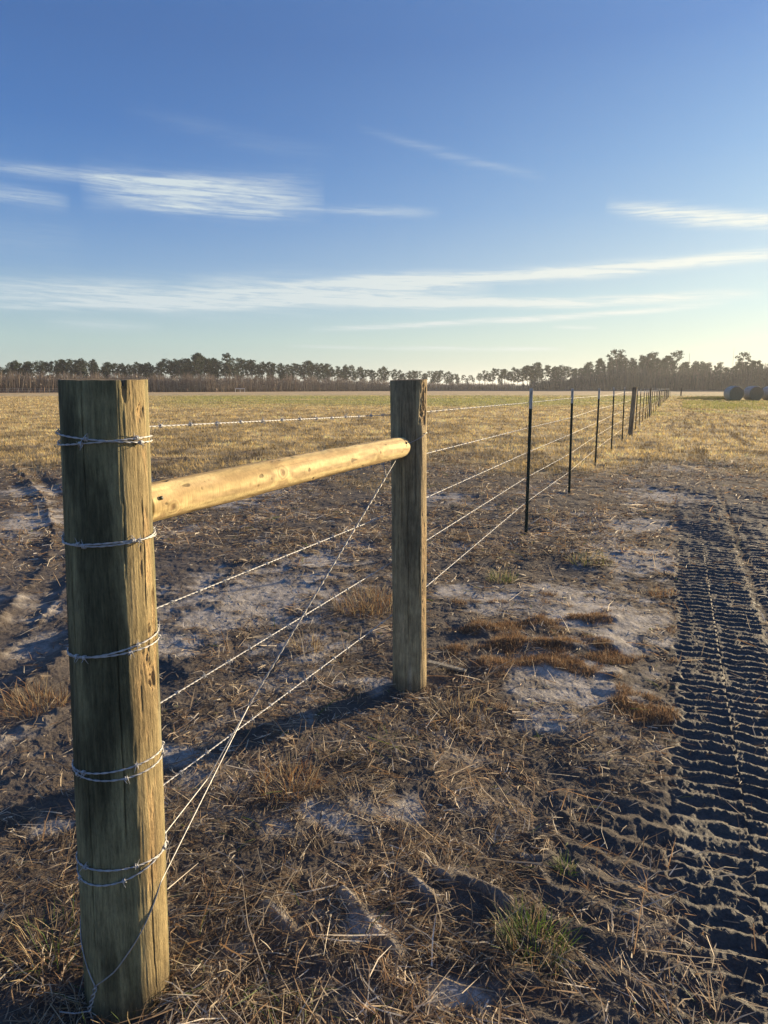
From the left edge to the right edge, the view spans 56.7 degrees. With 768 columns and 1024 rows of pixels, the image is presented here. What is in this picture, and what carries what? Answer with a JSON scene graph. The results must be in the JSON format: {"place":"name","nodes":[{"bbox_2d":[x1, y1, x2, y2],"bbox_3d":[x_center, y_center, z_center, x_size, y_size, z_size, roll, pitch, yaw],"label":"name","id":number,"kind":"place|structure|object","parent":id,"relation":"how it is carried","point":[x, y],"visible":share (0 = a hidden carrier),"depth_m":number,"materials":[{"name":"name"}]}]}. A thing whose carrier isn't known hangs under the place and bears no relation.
{"place":"outdoors","nodes":[
{"label":"outdoors","id":0,"kind":"place"},
{"bbox_2d":[0,391,767,1023],"bbox_3d":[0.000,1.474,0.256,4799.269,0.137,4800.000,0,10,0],"label":"ground","id":1,"kind":"structure","parent":0,"point":[702,821],"depth_m":3.29,"materials":[{"name":"soil"}]},
{"bbox_2d":[9,360,23,375],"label":"pine tree","id":2,"kind":"object","parent":1,"relation":"on","point":[15,366],"visible":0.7,"depth_m":274.37,"materials":[{"name":"green plant"}]},
{"bbox_2d":[22,364,33,376],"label":"pine tree","id":3,"kind":"object","parent":1,"relation":"on","point":[27,367],"visible":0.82,"depth_m":277.07,"materials":[{"name":"green plant"}]},
{"bbox_2d":[25,362,37,375],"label":"pine tree","id":4,"kind":"object","parent":1,"relation":"on","point":[35,366],"visible":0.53,"depth_m":285.99,"materials":[{"name":"green plant"}]},
{"bbox_2d":[0,673,70,719],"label":"grass tuft","id":5,"kind":"object","parent":1,"relation":"on","point":[43,698],"visible":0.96,"depth_m":3.50,"materials":[{"name":"plant"}]},
{"bbox_2d":[0,888,82,987],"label":"grass tuft","id":6,"kind":"object","parent":1,"relation":"on","point":[39,931],"visible":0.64,"depth_m":1.95,"materials":[{"name":"plant"}]},
{"bbox_2d":[38,364,47,376],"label":"pine tree","id":7,"kind":"object","parent":1,"relation":"on","point":[40,366],"visible":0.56,"depth_m":277.26,"materials":[{"name":"green plant"}]},
{"bbox_2d":[43,361,52,373],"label":"pine tree","id":8,"kind":"object","parent":1,"relation":"on","point":[46,367],"visible":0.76,"depth_m":285.00,"materials":[{"name":"green plant"}]},
{"bbox_2d":[49,360,60,372],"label":"pine tree","id":9,"kind":"object","parent":1,"relation":"on","point":[56,366],"visible":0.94,"depth_m":283.49,"materials":[{"name":"green plant"}]},
{"bbox_2d":[55,360,68,377],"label":"pine tree","id":10,"kind":"object","parent":1,"relation":"on","point":[64,367],"visible":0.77,"depth_m":286.04,"materials":[{"name":"green plant"}]},
{"bbox_2d":[66,359,77,374],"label":"pine tree","id":11,"kind":"object","parent":1,"relation":"on","point":[70,362],"visible":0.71,"depth_m":288.15,"materials":[{"name":"green plant"}]},
{"bbox_2d":[71,358,87,378],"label":"pine tree","id":12,"kind":"object","parent":1,"relation":"on","point":[81,369],"visible":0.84,"depth_m":286.74,"materials":[{"name":"green plant"}]},
{"bbox_2d":[88,359,97,374],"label":"pine tree","id":13,"kind":"object","parent":1,"relation":"on","point":[93,362],"visible":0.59,"depth_m":306.06,"materials":[{"name":"green plant"}]},
{"bbox_2d":[98,365,107,376],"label":"pine tree","id":14,"kind":"object","parent":1,"relation":"on","point":[102,369],"visible":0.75,"depth_m":296.33,"materials":[{"name":"green plant"}]},
{"bbox_2d":[101,363,112,377],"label":"pine tree","id":15,"kind":"object","parent":1,"relation":"on","point":[106,365],"visible":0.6,"depth_m":300.15,"materials":[{"name":"green plant"}]},
{"bbox_2d":[58,378,169,1023],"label":"end post","id":16,"kind":"object","parent":1,"relation":"on","point":[111,608],"visible":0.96,"depth_m":1.67,"materials":[{"name":"brown wood"}]},
{"bbox_2d":[59,432,427,1022],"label":"brace wire","id":17,"kind":"object","parent":16,"relation":"attached to","point":[237,726],"visible":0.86,"depth_m":2.15,"materials":[{"name":"silver metal"}]},
{"bbox_2d":[151,437,410,521],"bbox_3d":[-0.266,-0.164,2.589,0.108,0.111,1.815,4,11,22],"label":"brace rail","id":18,"kind":"object","parent":16,"relation":"attached to","point":[173,497],"visible":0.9,"depth_m":2.21,"materials":[{"name":"brown wood"}]},
{"bbox_2d":[67,403,641,662],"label":"barbed wire","id":19,"kind":"object","parent":16,"relation":"attached to","point":[129,652],"visible":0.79,"depth_m":2.14,"materials":[{"name":"silver metal"}]},
{"bbox_2d":[55,389,663,447],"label":"barbed wire","id":20,"kind":"object","parent":16,"relation":"attached to","point":[86,439],"visible":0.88,"depth_m":2.05,"materials":[{"name":"silver metal"}]},
{"bbox_2d":[76,413,644,887],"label":"barbed wire","id":21,"kind":"object","parent":16,"relation":"attached to","point":[84,867],"visible":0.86,"depth_m":2.15,"materials":[{"name":"silver metal"}]},
{"bbox_2d":[60,391,665,548],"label":"barbed wire","id":22,"kind":"object","parent":16,"relation":"attached to","point":[133,540],"visible":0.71,"depth_m":1.65,"materials":[{"name":"silver metal"}]},
{"bbox_2d":[72,402,654,783],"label":"barbed wire","id":23,"kind":"object","parent":16,"relation":"attached to","point":[84,772],"visible":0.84,"depth_m":2.12,"materials":[{"name":"silver metal"}]},
{"bbox_2d":[116,365,126,376],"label":"pine tree","id":24,"kind":"object","parent":1,"relation":"on","point":[121,367],"visible":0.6,"depth_m":296.72,"materials":[{"name":"green plant"}]},
{"bbox_2d":[49,920,194,1023],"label":"grass tuft","id":25,"kind":"object","parent":1,"relation":"on","point":[77,1003],"visible":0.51,"depth_m":1.75,"materials":[{"name":"plant"}]},
{"bbox_2d":[123,364,132,376],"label":"pine tree","id":26,"kind":"object","parent":1,"relation":"on","point":[129,370],"visible":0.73,"depth_m":296.43,"materials":[{"name":"green plant"}]},
{"bbox_2d":[137,364,144,376],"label":"pine tree","id":27,"kind":"object","parent":1,"relation":"on","point":[140,366],"visible":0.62,"depth_m":313.55,"materials":[{"name":"green plant"}]},
{"bbox_2d":[143,363,152,377],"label":"pine tree","id":28,"kind":"object","parent":1,"relation":"on","point":[147,370],"visible":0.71,"depth_m":306.78,"materials":[{"name":"green plant"}]},
{"bbox_2d":[156,361,166,373],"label":"pine tree","id":29,"kind":"object","parent":1,"relation":"on","point":[160,366],"visible":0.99,"depth_m":306.72,"materials":[{"name":"green plant"}]},
{"bbox_2d":[161,358,177,378],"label":"pine tree","id":30,"kind":"object","parent":1,"relation":"on","point":[165,360],"visible":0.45,"depth_m":320.51,"materials":[{"name":"green plant"}]},
{"bbox_2d":[165,361,180,377],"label":"pine tree","id":31,"kind":"object","parent":1,"relation":"on","point":[171,365],"visible":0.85,"depth_m":316.80,"materials":[{"name":"green plant"}]},
{"bbox_2d":[172,358,187,376],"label":"pine tree","id":32,"kind":"object","parent":1,"relation":"on","point":[178,364],"visible":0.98,"depth_m":314.79,"materials":[{"name":"green plant"}]},
{"bbox_2d":[184,360,194,378],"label":"pine tree","id":33,"kind":"object","parent":1,"relation":"on","point":[186,370],"visible":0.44,"depth_m":322.34,"materials":[{"name":"green plant"}]},
{"bbox_2d":[184,352,204,377],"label":"pine tree","id":34,"kind":"object","parent":1,"relation":"on","point":[194,359],"visible":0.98,"depth_m":314.45,"materials":[{"name":"green plant"}]},
{"bbox_2d":[0,383,389,392],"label":"dark hedge row","id":35,"kind":"object","parent":1,"relation":"on","point":[32,390],"visible":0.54,"depth_m":281.07,"materials":[{"name":"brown plant"}]},
{"bbox_2d":[192,353,204,375],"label":"pine tree","id":36,"kind":"object","parent":1,"relation":"on","point":[199,372],"visible":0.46,"depth_m":324.93,"materials":[{"name":"green plant"}]},
{"bbox_2d":[202,358,216,377],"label":"pine tree","id":37,"kind":"object","parent":1,"relation":"on","point":[208,361],"visible":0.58,"depth_m":332.11,"materials":[{"name":"green plant"}]},
{"bbox_2d":[208,358,220,375],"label":"pine tree","id":38,"kind":"object","parent":1,"relation":"on","point":[215,371],"visible":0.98,"depth_m":324.75,"materials":[{"name":"green plant"}]},
{"bbox_2d":[218,353,237,377],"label":"pine tree","id":39,"kind":"object","parent":1,"relation":"on","point":[226,356],"visible":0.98,"depth_m":328.08,"materials":[{"name":"green plant"}]},
{"bbox_2d":[236,358,245,378],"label":"pine tree","id":40,"kind":"object","parent":1,"relation":"on","point":[241,362],"visible":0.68,"depth_m":343.83,"materials":[{"name":"green plant"}]},
{"bbox_2d":[243,359,255,378],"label":"pine tree","id":41,"kind":"object","parent":1,"relation":"on","point":[249,368],"visible":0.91,"depth_m":348.12,"materials":[{"name":"green plant"}]},
{"bbox_2d":[254,364,263,380],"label":"pine tree","id":42,"kind":"object","parent":1,"relation":"on","point":[258,368],"visible":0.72,"depth_m":352.97,"materials":[{"name":"green plant"}]},
{"bbox_2d":[258,363,266,377],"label":"pine tree","id":43,"kind":"object","parent":1,"relation":"on","point":[263,367],"visible":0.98,"depth_m":352.30,"materials":[{"name":"green plant"}]},
{"bbox_2d":[265,361,274,378],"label":"pine tree","id":44,"kind":"object","parent":1,"relation":"on","point":[268,367],"visible":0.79,"depth_m":354.57,"materials":[{"name":"green plant"}]},
{"bbox_2d":[271,363,281,377],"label":"pine tree","id":45,"kind":"object","parent":1,"relation":"on","point":[274,367],"visible":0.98,"depth_m":354.04,"materials":[{"name":"green plant"}]},
{"bbox_2d":[243,748,334,802],"bbox_3d":[-0.371,1.014,2.734,0.365,0.121,0.346,0,10,0],"label":"grass tuft","id":46,"kind":"object","parent":1,"relation":"on","point":[286,773],"visible":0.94,"depth_m":2.79,"materials":[{"name":"plant"}]},
{"bbox_2d":[287,366,297,379],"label":"pine tree","id":47,"kind":"object","parent":1,"relation":"on","point":[291,372],"visible":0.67,"depth_m":364.52,"materials":[{"name":"green plant"}]},
{"bbox_2d":[0,369,607,392],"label":"sapling thicket","id":48,"kind":"object","parent":1,"relation":"on","point":[197,383],"visible":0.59,"depth_m":306.93,"materials":[{"name":"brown plant"}]},
{"bbox_2d":[296,361,312,378],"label":"pine tree","id":49,"kind":"object","parent":1,"relation":"on","point":[305,367],"visible":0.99,"depth_m":375.26,"materials":[{"name":"green plant"}]},
{"bbox_2d":[285,631,326,652],"bbox_3d":[-0.466,0.774,4.229,0.256,0.097,0.282,3,10,15],"label":"grass tuft","id":50,"kind":"object","parent":1,"relation":"on","point":[314,646],"visible":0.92,"depth_m":4.24,"materials":[{"name":"plant"}]},
{"bbox_2d":[299,361,314,378],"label":"pine tree","id":51,"kind":"object","parent":1,"relation":"on","point":[309,371],"visible":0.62,"depth_m":380.68,"materials":[{"name":"green plant"}]},
{"bbox_2d":[314,363,325,381],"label":"pine tree","id":52,"kind":"object","parent":1,"relation":"on","point":[319,370],"visible":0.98,"depth_m":372.40,"materials":[{"name":"green plant"}]},
{"bbox_2d":[324,363,334,377],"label":"pine tree","id":53,"kind":"object","parent":1,"relation":"on","point":[327,371],"visible":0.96,"depth_m":385.76,"materials":[{"name":"green plant"}]},
{"bbox_2d":[335,366,343,376],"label":"pine tree","id":54,"kind":"object","parent":1,"relation":"on","point":[340,372],"visible":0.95,"depth_m":382.63,"materials":[{"name":"green plant"}]},
{"bbox_2d":[342,364,350,378],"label":"pine tree","id":55,"kind":"object","parent":1,"relation":"on","point":[347,370],"visible":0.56,"depth_m":396.89,"materials":[{"name":"green plant"}]},
{"bbox_2d":[349,365,357,380],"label":"pine tree","id":56,"kind":"object","parent":1,"relation":"on","point":[351,368],"visible":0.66,"depth_m":436.79,"materials":[{"name":"green plant"}]},
{"bbox_2d":[327,577,392,618],"bbox_3d":[-0.089,0.596,5.003,0.671,0.188,0.695,0,10,0],"label":"grass tuft","id":57,"kind":"object","parent":1,"relation":"on","point":[368,593],"visible":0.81,"depth_m":5.03,"materials":[{"name":"plant"}]},
{"bbox_2d":[357,366,365,379],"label":"pine tree","id":58,"kind":"object","parent":1,"relation":"on","point":[360,370],"visible":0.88,"depth_m":402.79,"materials":[{"name":"green plant"}]},
{"bbox_2d":[375,368,382,381],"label":"pine tree","id":59,"kind":"object","parent":1,"relation":"on","point":[378,375],"visible":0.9,"depth_m":410.91,"materials":[{"name":"green plant"}]},
{"bbox_2d":[0,502,767,1023],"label":"dry straw","id":60,"kind":"object","parent":1,"relation":"on","point":[300,1000],"visible":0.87,"depth_m":2.22,"materials":[{"name":"brown plant"}]},
{"bbox_2d":[0,451,767,587],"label":"dry grass","id":61,"kind":"object","parent":1,"relation":"on","point":[582,481],"depth_m":8.28,"materials":[{"name":"plant"}]},
{"bbox_2d":[0,395,767,491],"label":"field stubble","id":62,"kind":"object","parent":1,"relation":"on","point":[342,423],"visible":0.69,"depth_m":25.62,"materials":[{"name":"beige plant"}]},
{"bbox_2d":[390,379,426,691],"bbox_3d":[0.126,0.241,3.589,0.194,1.795,0.186,0,10,0],"label":"brace post","id":63,"kind":"object","parent":1,"relation":"on","point":[408,408],"visible":0.9,"depth_m":3.50,"materials":[{"name":"brown wood"}]},
{"bbox_2d":[427,660,466,671],"bbox_3d":[0.340,0.835,3.852,0.219,0.023,0.038,5,11,26],"label":"loose board","id":64,"kind":"object","parent":1,"relation":"on","point":[443,665],"visible":1,"depth_m":3.85,"materials":[{"name":"grey wood"}]},
{"bbox_2d":[412,687,495,731],"bbox_3d":[0.329,0.925,3.362,0.436,0.124,0.412,0,10,0],"label":"grass tuft","id":65,"kind":"object","parent":1,"relation":"on","point":[449,705],"visible":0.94,"depth_m":3.40,"materials":[{"name":"plant"}]},
{"bbox_2d":[489,368,498,382],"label":"pine tree","id":66,"kind":"object","parent":1,"relation":"on","point":[492,375],"visible":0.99,"depth_m":431.94,"materials":[{"name":"green plant"}]},
{"bbox_2d":[485,566,517,583],"bbox_3d":[0.947,0.504,5.733,0.334,0.108,0.348,9,13,40],"label":"grass tuft","id":67,"kind":"object","parent":1,"relation":"on","point":[505,576],"visible":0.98,"depth_m":5.73,"materials":[{"name":"plant"}]},
{"bbox_2d":[510,367,517,382],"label":"pine tree","id":68,"kind":"object","parent":1,"relation":"on","point":[515,373],"visible":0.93,"depth_m":446.82,"materials":[{"name":"green plant"}]},
{"bbox_2d":[514,369,521,384],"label":"pine tree","id":69,"kind":"object","parent":1,"relation":"on","point":[516,378],"visible":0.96,"depth_m":443.90,"materials":[{"name":"green plant"}]},
{"bbox_2d":[524,388,532,534],"bbox_3d":[1.495,-0.417,7.357,0.036,1.700,0.044,4,11,22],"label":"metal fence post","id":70,"kind":"object","parent":1,"relation":"on","point":[528,456],"visible":0.99,"depth_m":7.32,"materials":[{"name":"black metal"}]},
{"bbox_2d":[525,365,534,384],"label":"pine tree","id":71,"kind":"object","parent":1,"relation":"on","point":[528,366],"visible":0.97,"depth_m":435.30,"materials":[{"name":"green plant"}]},
{"bbox_2d":[526,362,540,379],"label":"pine tree","id":72,"kind":"object","parent":1,"relation":"on","point":[537,364],"visible":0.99,"depth_m":433.89,"materials":[{"name":"green plant"}]},
{"bbox_2d":[484,891,587,984],"bbox_3d":[0.412,1.154,1.955,0.267,0.122,0.300,-8,12,-37],"label":"grass tuft","id":73,"kind":"object","parent":1,"relation":"on","point":[516,923],"visible":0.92,"depth_m":1.98,"materials":[{"name":"living green grass"}]},
{"bbox_2d":[540,365,550,377],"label":"pine tree","id":74,"kind":"object","parent":1,"relation":"on","point":[546,368],"visible":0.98,"depth_m":437.87,"materials":[{"name":"green plant"}]},
{"bbox_2d":[551,367,560,380],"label":"pine tree","id":75,"kind":"object","parent":1,"relation":"on","point":[554,370],"visible":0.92,"depth_m":439.77,"materials":[{"name":"green plant"}]},
{"bbox_2d":[549,849,580,875],"bbox_3d":[0.572,1.124,2.274,0.130,0.062,0.100,6,11,31],"label":"grass tuft","id":76,"kind":"object","parent":1,"relation":"on","point":[559,859],"visible":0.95,"depth_m":2.28,"materials":[{"name":"plant"}]},
{"bbox_2d":[568,389,573,492],"bbox_3d":[2.655,-0.896,10.116,0.036,1.696,0.044,3,11,22],"label":"metal fence post","id":77,"kind":"object","parent":1,"relation":"on","point":[570,443],"visible":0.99,"depth_m":10.08,"materials":[{"name":"black metal"}]},
{"bbox_2d":[428,390,723,390],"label":"field edge bank","id":78,"kind":"structure","parent":1,"relation":"on","point":[569,390],"depth_m":390.89,"materials":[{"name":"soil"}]},
{"bbox_2d":[582,364,591,377],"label":"pine tree","id":79,"kind":"object","parent":1,"relation":"on","point":[585,369],"visible":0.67,"depth_m":445.97,"materials":[{"name":"green plant"}]},
{"bbox_2d":[565,547,615,566],"bbox_3d":[1.796,0.397,6.227,0.459,0.105,0.454,0,10,0],"label":"grass tuft","id":80,"kind":"object","parent":1,"relation":"on","point":[589,558],"visible":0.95,"depth_m":6.25,"materials":[{"name":"plant"}]},
{"bbox_2d":[424,591,767,728],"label":"short turf","id":81,"kind":"structure","parent":1,"relation":"on","point":[553,657],"depth_m":4.10,"materials":[{"name":"plant"}]},
{"bbox_2d":[594,388,599,465],"bbox_3d":[4.160,-1.552,13.877,0.035,1.700,0.044,5,10,27],"label":"metal fence post","id":82,"kind":"object","parent":1,"relation":"on","point":[597,426],"visible":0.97,"depth_m":13.85,"materials":[{"name":"black metal"}]},
{"bbox_2d":[594,361,605,374],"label":"pine tree","id":83,"kind":"object","parent":1,"relation":"on","point":[600,365],"visible":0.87,"depth_m":443.30,"materials":[{"name":"green plant"}]},
{"bbox_2d":[597,358,605,373],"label":"pine tree","id":84,"kind":"object","parent":1,"relation":"on","point":[600,359],"visible":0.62,"depth_m":444.99,"materials":[{"name":"green plant"}]},
{"bbox_2d":[607,359,616,373],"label":"pine tree","id":85,"kind":"object","parent":1,"relation":"on","point":[610,364],"visible":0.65,"depth_m":443.90,"materials":[{"name":"green plant"}]},
{"bbox_2d":[611,387,614,450],"bbox_3d":[5.531,-2.141,17.209,0.035,1.724,0.045,3,10,23],"label":"metal fence post","id":86,"kind":"object","parent":1,"relation":"on","point":[612,417],"visible":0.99,"depth_m":17.17,"materials":[{"name":"black metal"}]},
{"bbox_2d":[607,349,625,371],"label":"pine tree","id":87,"kind":"object","parent":1,"relation":"on","point":[615,360],"visible":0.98,"depth_m":435.15,"materials":[{"name":"green plant"}]},
{"bbox_2d":[621,387,624,441],"bbox_3d":[6.842,-2.688,20.340,0.036,1.731,0.044,3,10,20],"label":"metal fence post","id":88,"kind":"object","parent":1,"relation":"on","point":[623,414],"visible":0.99,"depth_m":20.31,"materials":[{"name":"black metal"}]},
{"bbox_2d":[617,354,634,370],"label":"pine tree","id":89,"kind":"object","parent":1,"relation":"on","point":[626,360],"visible":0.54,"depth_m":440.95,"materials":[{"name":"green plant"}]},
{"bbox_2d":[628,387,636,435],"bbox_3d":[7.926,-3.084,22.724,0.235,1.785,0.158,-3,10,-14],"label":"wood fence post","id":90,"kind":"object","parent":1,"relation":"on","point":[632,412],"visible":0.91,"depth_m":22.65,"materials":[{"name":"wood"}]},
{"bbox_2d":[530,363,767,389],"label":"wood understorey","id":91,"kind":"object","parent":1,"relation":"on","point":[641,379],"visible":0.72,"depth_m":388.98,"materials":[{"name":"brown plant"}]},
{"bbox_2d":[639,352,658,370],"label":"pine tree","id":92,"kind":"object","parent":1,"relation":"on","point":[651,356],"visible":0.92,"depth_m":421.69,"materials":[{"name":"green plant"}]},
{"bbox_2d":[649,388,651,416],"bbox_3d":[14.214,-5.733,37.996,0.098,1.763,0.146,-3,10,-15],"label":"wood fence post","id":93,"kind":"object","parent":1,"relation":"on","point":[650,402],"visible":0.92,"depth_m":37.95,"materials":[{"name":"wood"}]},
{"bbox_2d":[646,587,681,597],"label":"grass tuft","id":94,"kind":"object","parent":1,"relation":"on","point":[660,592],"visible":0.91,"depth_m":5.36,"materials":[{"name":"plant"}]},
{"bbox_2d":[661,350,682,370],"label":"pine tree","id":95,"kind":"object","parent":1,"relation":"on","point":[675,361],"visible":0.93,"depth_m":411.89,"materials":[{"name":"green plant"}]},
{"bbox_2d":[679,362,690,373],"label":"pine tree","id":96,"kind":"object","parent":1,"relation":"on","point":[686,367],"visible":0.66,"depth_m":426.29,"materials":[{"name":"green plant"}]},
{"bbox_2d":[676,396,725,399],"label":"tall weeds","id":97,"kind":"object","parent":1,"relation":"on","point":[708,397],"visible":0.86,"depth_m":96.43,"materials":[{"name":"plant"}]},
{"bbox_2d":[723,386,743,400],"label":"hay bale","id":98,"kind":"object","parent":1,"relation":"on","point":[733,393],"visible":0.94,"depth_m":87.54},
{"bbox_2d":[735,352,751,370],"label":"pine tree","id":99,"kind":"object","parent":1,"relation":"on","point":[744,354],"visible":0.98,"depth_m":384.04,"materials":[{"name":"green plant"}]},
{"bbox_2d":[743,386,763,400],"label":"hay bale","id":100,"kind":"object","parent":1,"relation":"on","point":[755,393],"visible":0.88,"depth_m":88.12},
{"bbox_2d":[749,360,763,372],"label":"pine tree","id":101,"kind":"object","parent":1,"relation":"on","point":[757,362],"visible":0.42,"depth_m":375.26,"materials":[{"name":"green plant"}]},
{"bbox_2d":[762,386,767,399],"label":"hay bale","id":102,"kind":"object","parent":1,"relation":"on","point":[765,395],"visible":0.66,"depth_m":89.43},
{"bbox_2d":[0,0,767,385],"label":"sky","id":103,"kind":"structure","parent":0,"point":[460,187],"materials":[{"name":"blue"}]},
{"bbox_2d":[682,399,767,408],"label":"rank grass","id":104,"kind":"structure","parent":0,"point":[734,406],"depth_m":62.53,"materials":[{"name":"plant"}]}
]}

